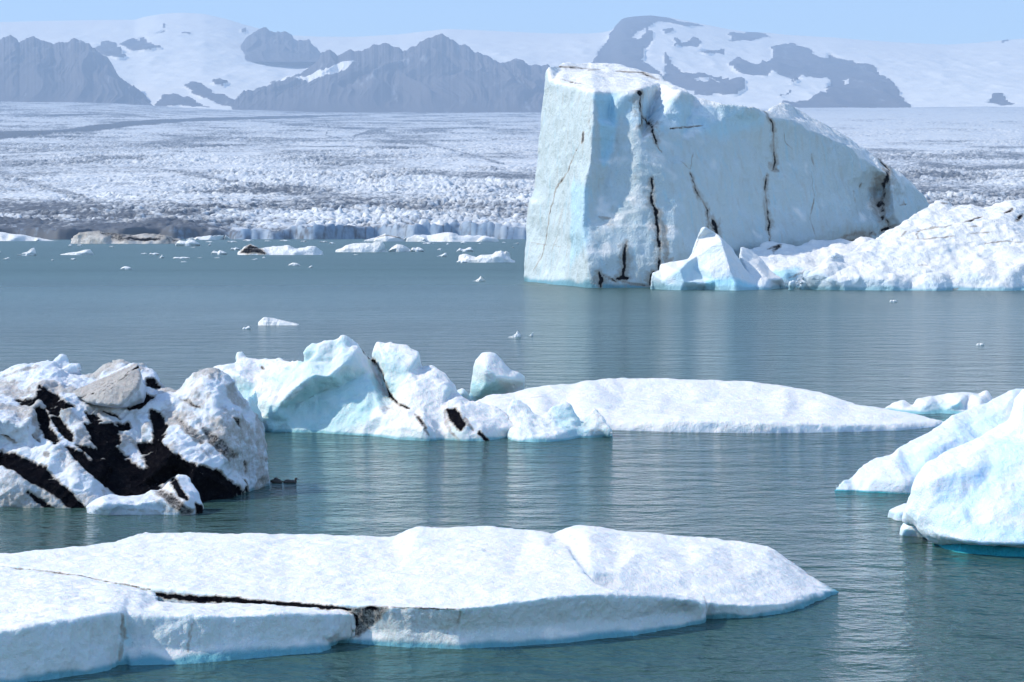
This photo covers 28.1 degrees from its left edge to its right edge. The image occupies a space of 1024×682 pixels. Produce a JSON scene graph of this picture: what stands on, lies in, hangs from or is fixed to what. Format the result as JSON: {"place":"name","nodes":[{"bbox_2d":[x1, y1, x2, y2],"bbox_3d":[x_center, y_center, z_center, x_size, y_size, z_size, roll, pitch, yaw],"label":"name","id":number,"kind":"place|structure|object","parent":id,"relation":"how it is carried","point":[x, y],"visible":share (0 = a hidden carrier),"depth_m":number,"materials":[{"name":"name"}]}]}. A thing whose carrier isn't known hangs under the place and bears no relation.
{"place":"outdoors","nodes":[
{"label":"outdoors","id":0,"kind":"place"},
{"bbox_2d":[0,35,152,105],"bbox_3d":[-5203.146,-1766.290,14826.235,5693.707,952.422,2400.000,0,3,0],"label":"mountain","id":1,"kind":"structure","parent":0,"point":[33,69],"depth_m":14218.06,"materials":[{"name":"grey stone"}]},
{"bbox_2d":[241,27,320,61],"bbox_3d":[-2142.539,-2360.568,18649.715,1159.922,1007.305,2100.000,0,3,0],"label":"mountain","id":2,"kind":"structure","parent":0,"point":[264,44],"depth_m":18140.98,"materials":[{"name":"grey stone"}]},
{"bbox_2d":[231,33,556,112],"bbox_3d":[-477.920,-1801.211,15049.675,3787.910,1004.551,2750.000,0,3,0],"label":"mountain","id":3,"kind":"structure","parent":0,"point":[440,73],"depth_m":14304.24,"materials":[{"name":"stone"}]},
{"bbox_2d":[0,239,1023,681],"bbox_3d":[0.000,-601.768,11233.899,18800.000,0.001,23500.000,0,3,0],"label":"water","id":4,"kind":"structure","parent":0,"point":[898,607],"depth_m":56.63,"materials":[{"name":"teal liquid"}]},
{"bbox_2d":[0,232,52,240],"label":"ice floe","id":5,"kind":"object","parent":4,"relation":"on","point":[4,236],"visible":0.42,"depth_m":1146.05,"materials":[{"name":"white ice"}]},
{"bbox_2d":[17,248,35,255],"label":"growler","id":6,"kind":"object","parent":4,"relation":"on","point":[31,252],"visible":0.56,"depth_m":481.37,"materials":[{"name":"white ice"}]},
{"bbox_2d":[60,249,93,254],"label":"growler","id":7,"kind":"object","parent":4,"relation":"on","point":[86,252],"visible":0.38,"depth_m":497.29,"materials":[{"name":"white ice"}]},
{"bbox_2d":[71,231,181,243],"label":"iceberg","id":8,"kind":"object","parent":4,"relation":"on","point":[94,237],"visible":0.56,"depth_m":911.68,"materials":[{"name":"white ice"}]},
{"bbox_2d":[0,354,269,507],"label":"iceberg","id":9,"kind":"object","parent":4,"relation":"on","point":[71,436],"visible":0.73,"depth_m":46.32,"materials":[{"name":"white ice"}]},
{"bbox_2d":[86,474,203,515],"bbox_3d":[-7.804,3.691,43.792,2.515,1.617,1.481,0,3,0],"label":"growler","id":10,"kind":"object","parent":4,"relation":"on","point":[178,494],"visible":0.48,"depth_m":43.27,"materials":[{"name":"white ice"}]},
{"bbox_2d":[0,567,355,681],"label":"ice floe","id":11,"kind":"object","parent":4,"relation":"on","point":[54,626],"visible":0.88,"depth_m":28.63,"materials":[{"name":"white ice"}]},
{"bbox_2d":[173,257,189,258],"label":"growler","id":12,"kind":"object","parent":4,"relation":"on","point":[181,258],"visible":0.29,"depth_m":433.76,"materials":[{"name":"white ice"}]},
{"bbox_2d":[175,239,199,245],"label":"growler","id":13,"kind":"object","parent":4,"relation":"on","point":[189,242],"visible":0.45,"depth_m":770.03,"materials":[{"name":"white ice"}]},
{"bbox_2d":[184,235,229,239],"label":"ice floe","id":14,"kind":"object","parent":4,"relation":"on","point":[215,237],"visible":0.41,"depth_m":1287.35,"materials":[{"name":"white ice"}]},
{"bbox_2d":[211,250,226,254],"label":"growler","id":15,"kind":"object","parent":4,"relation":"on","point":[219,252],"visible":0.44,"depth_m":496.80,"materials":[{"name":"white ice"}]},
{"bbox_2d":[270,477,281,482],"bbox_3d":[-5.639,3.319,48.676,0.369,0.164,0.147,0,3,0],"label":"duck","id":16,"kind":"object","parent":4,"relation":"on","point":[275,480],"visible":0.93,"depth_m":48.63},
{"bbox_2d":[258,317,298,324],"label":"growler","id":17,"kind":"object","parent":4,"relation":"on","point":[267,321],"visible":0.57,"depth_m":129.57,"materials":[{"name":"white ice"}]},
{"bbox_2d":[237,244,322,254],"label":"ice floe","id":18,"kind":"object","parent":4,"relation":"on","point":[250,249],"visible":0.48,"depth_m":498.67,"materials":[{"name":"white ice"}]},
{"bbox_2d":[282,478,298,482],"bbox_3d":[-5.289,3.323,48.676,0.441,0.154,0.147,0,3,0],"label":"duck","id":19,"kind":"object","parent":4,"relation":"on","point":[290,481],"visible":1,"depth_m":48.63},
{"bbox_2d":[288,263,300,265],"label":"growler","id":20,"kind":"object","parent":4,"relation":"on","point":[294,264],"visible":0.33,"depth_m":345.90,"materials":[{"name":"white ice"}]},
{"bbox_2d":[335,241,387,251],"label":"ice floe","id":21,"kind":"object","parent":4,"relation":"on","point":[379,246],"visible":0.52,"depth_m":561.46,"materials":[{"name":"white ice"}]},
{"bbox_2d":[214,335,513,440],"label":"iceberg","id":22,"kind":"object","parent":4,"relation":"on","point":[343,384],"visible":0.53,"depth_m":60.98,"materials":[{"name":"white ice"}]},
{"bbox_2d":[364,233,406,240],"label":"iceberg","id":23,"kind":"object","parent":4,"relation":"on","point":[385,237],"visible":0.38,"depth_m":1103.56,"materials":[{"name":"white ice"}]},
{"bbox_2d":[389,244,410,251],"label":"growler","id":24,"kind":"object","parent":4,"relation":"on","point":[399,248],"visible":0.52,"depth_m":570.42,"materials":[{"name":"white ice"}]},
{"bbox_2d":[411,247,423,251],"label":"growler","id":25,"kind":"object","parent":4,"relation":"on","point":[417,249],"visible":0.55,"depth_m":570.06,"materials":[{"name":"white ice"}]},
{"bbox_2d":[0,525,838,648],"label":"ice floe","id":26,"kind":"object","parent":4,"relation":"on","point":[466,587],"visible":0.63,"depth_m":32.24,"materials":[{"name":"white ice"}]},
{"bbox_2d":[406,232,498,241],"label":"iceberg","id":27,"kind":"object","parent":4,"relation":"on","point":[446,237],"visible":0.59,"depth_m":1066.86,"materials":[{"name":"white ice"}]},
{"bbox_2d":[456,247,472,251],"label":"growler","id":28,"kind":"object","parent":4,"relation":"on","point":[469,249],"visible":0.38,"depth_m":570.34,"materials":[{"name":"white ice"}]},
{"bbox_2d":[458,251,514,262],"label":"ice floe","id":29,"kind":"object","parent":4,"relation":"on","point":[499,257],"visible":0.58,"depth_m":380.75,"materials":[{"name":"white ice"}]},
{"bbox_2d":[457,352,524,400],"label":"iceberg","id":30,"kind":"object","parent":4,"relation":"on","point":[493,373],"visible":0.45,"depth_m":70.73,"materials":[{"name":"white ice"}]},
{"bbox_2d":[510,330,520,336],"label":"growler","id":31,"kind":"object","parent":4,"relation":"on","point":[517,334],"visible":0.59,"depth_m":114.92,"materials":[{"name":"white ice"}]},
{"bbox_2d":[507,399,612,441],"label":"iceberg","id":32,"kind":"object","parent":4,"relation":"on","point":[561,422],"visible":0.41,"depth_m":59.49,"materials":[{"name":"white ice"}]},
{"bbox_2d":[650,227,756,290],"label":"iceberg","id":33,"kind":"object","parent":4,"relation":"on","point":[712,262],"visible":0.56,"depth_m":206.79,"materials":[{"name":"white ice"}]},
{"bbox_2d":[475,378,943,432],"bbox_3d":[5.810,2.364,65.580,15.291,1.707,12.707,0,3,0],"label":"ice floe","id":34,"kind":"object","parent":4,"relation":"on","point":[671,405],"visible":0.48,"depth_m":64.86,"materials":[{"name":"white ice"}]},
{"bbox_2d":[524,62,928,287],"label":"iceberg","id":35,"kind":"object","parent":4,"relation":"on","point":[641,177],"visible":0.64,"depth_m":227.62,"materials":[{"name":"white ice"}]},
{"bbox_2d":[739,247,785,289],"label":"ice slab","id":36,"kind":"structure","parent":4,"relation":"on","point":[760,271],"depth_m":210.01,"materials":[{"name":"white ice"}]},
{"bbox_2d":[750,237,874,287],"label":"ice mound","id":37,"kind":"object","parent":4,"relation":"on","point":[786,263],"visible":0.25,"depth_m":221.38,"materials":[{"name":"white ice"}]},
{"bbox_2d":[888,503,905,520],"bbox_3d":[8.223,3.733,42.837,0.725,0.609,1.157,0,3,0],"label":"growler","id":38,"kind":"object","parent":4,"relation":"on","point":[895,513],"visible":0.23,"depth_m":42.56,"materials":[{"name":"white ice"}]},
{"bbox_2d":[788,200,1023,290],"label":"iceberg","id":39,"kind":"object","parent":4,"relation":"on","point":[937,245],"visible":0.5,"depth_m":210.00,"materials":[{"name":"white ice"}]},
{"bbox_2d":[899,523,922,536],"bbox_3d":[7.875,4.098,40.550,0.591,1.074,1.110,0,3,0],"label":"growler","id":40,"kind":"object","parent":4,"relation":"on","point":[906,530],"visible":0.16,"depth_m":40.18,"materials":[{"name":"white ice"}]},
{"bbox_2d":[834,389,1021,493],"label":"iceberg","id":41,"kind":"object","parent":4,"relation":"on","point":[898,470],"visible":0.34,"depth_m":48.31,"materials":[{"name":"white ice"}]},
{"bbox_2d":[885,390,991,413],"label":"ice floe","id":42,"kind":"object","parent":4,"relation":"on","point":[953,403],"visible":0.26,"depth_m":67.68,"materials":[{"name":"white ice"}]},
{"bbox_2d":[902,389,1023,556],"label":"iceberg","id":43,"kind":"object","parent":4,"relation":"on","point":[967,498],"visible":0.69,"depth_m":38.58,"materials":[{"name":"white ice"}]},
{"bbox_2d":[0,101,1023,239],"bbox_3d":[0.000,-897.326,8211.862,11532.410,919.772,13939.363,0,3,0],"label":"glacier","id":44,"kind":"object","parent":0,"point":[69,170],"visible":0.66,"depth_m":3522.02,"materials":[{"name":"white ice"}]},
{"bbox_2d":[0,13,1023,109],"bbox_3d":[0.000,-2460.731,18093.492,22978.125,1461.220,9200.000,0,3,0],"label":"ice cap","id":45,"kind":"object","parent":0,"point":[190,60],"visible":0.52,"depth_m":17780.15,"materials":[{"name":"white snow"}]},
{"bbox_2d":[0,0,1023,44],"label":"sky","id":46,"kind":"structure","parent":0,"point":[946,22],"materials":[{"name":"blue"}]}
]}

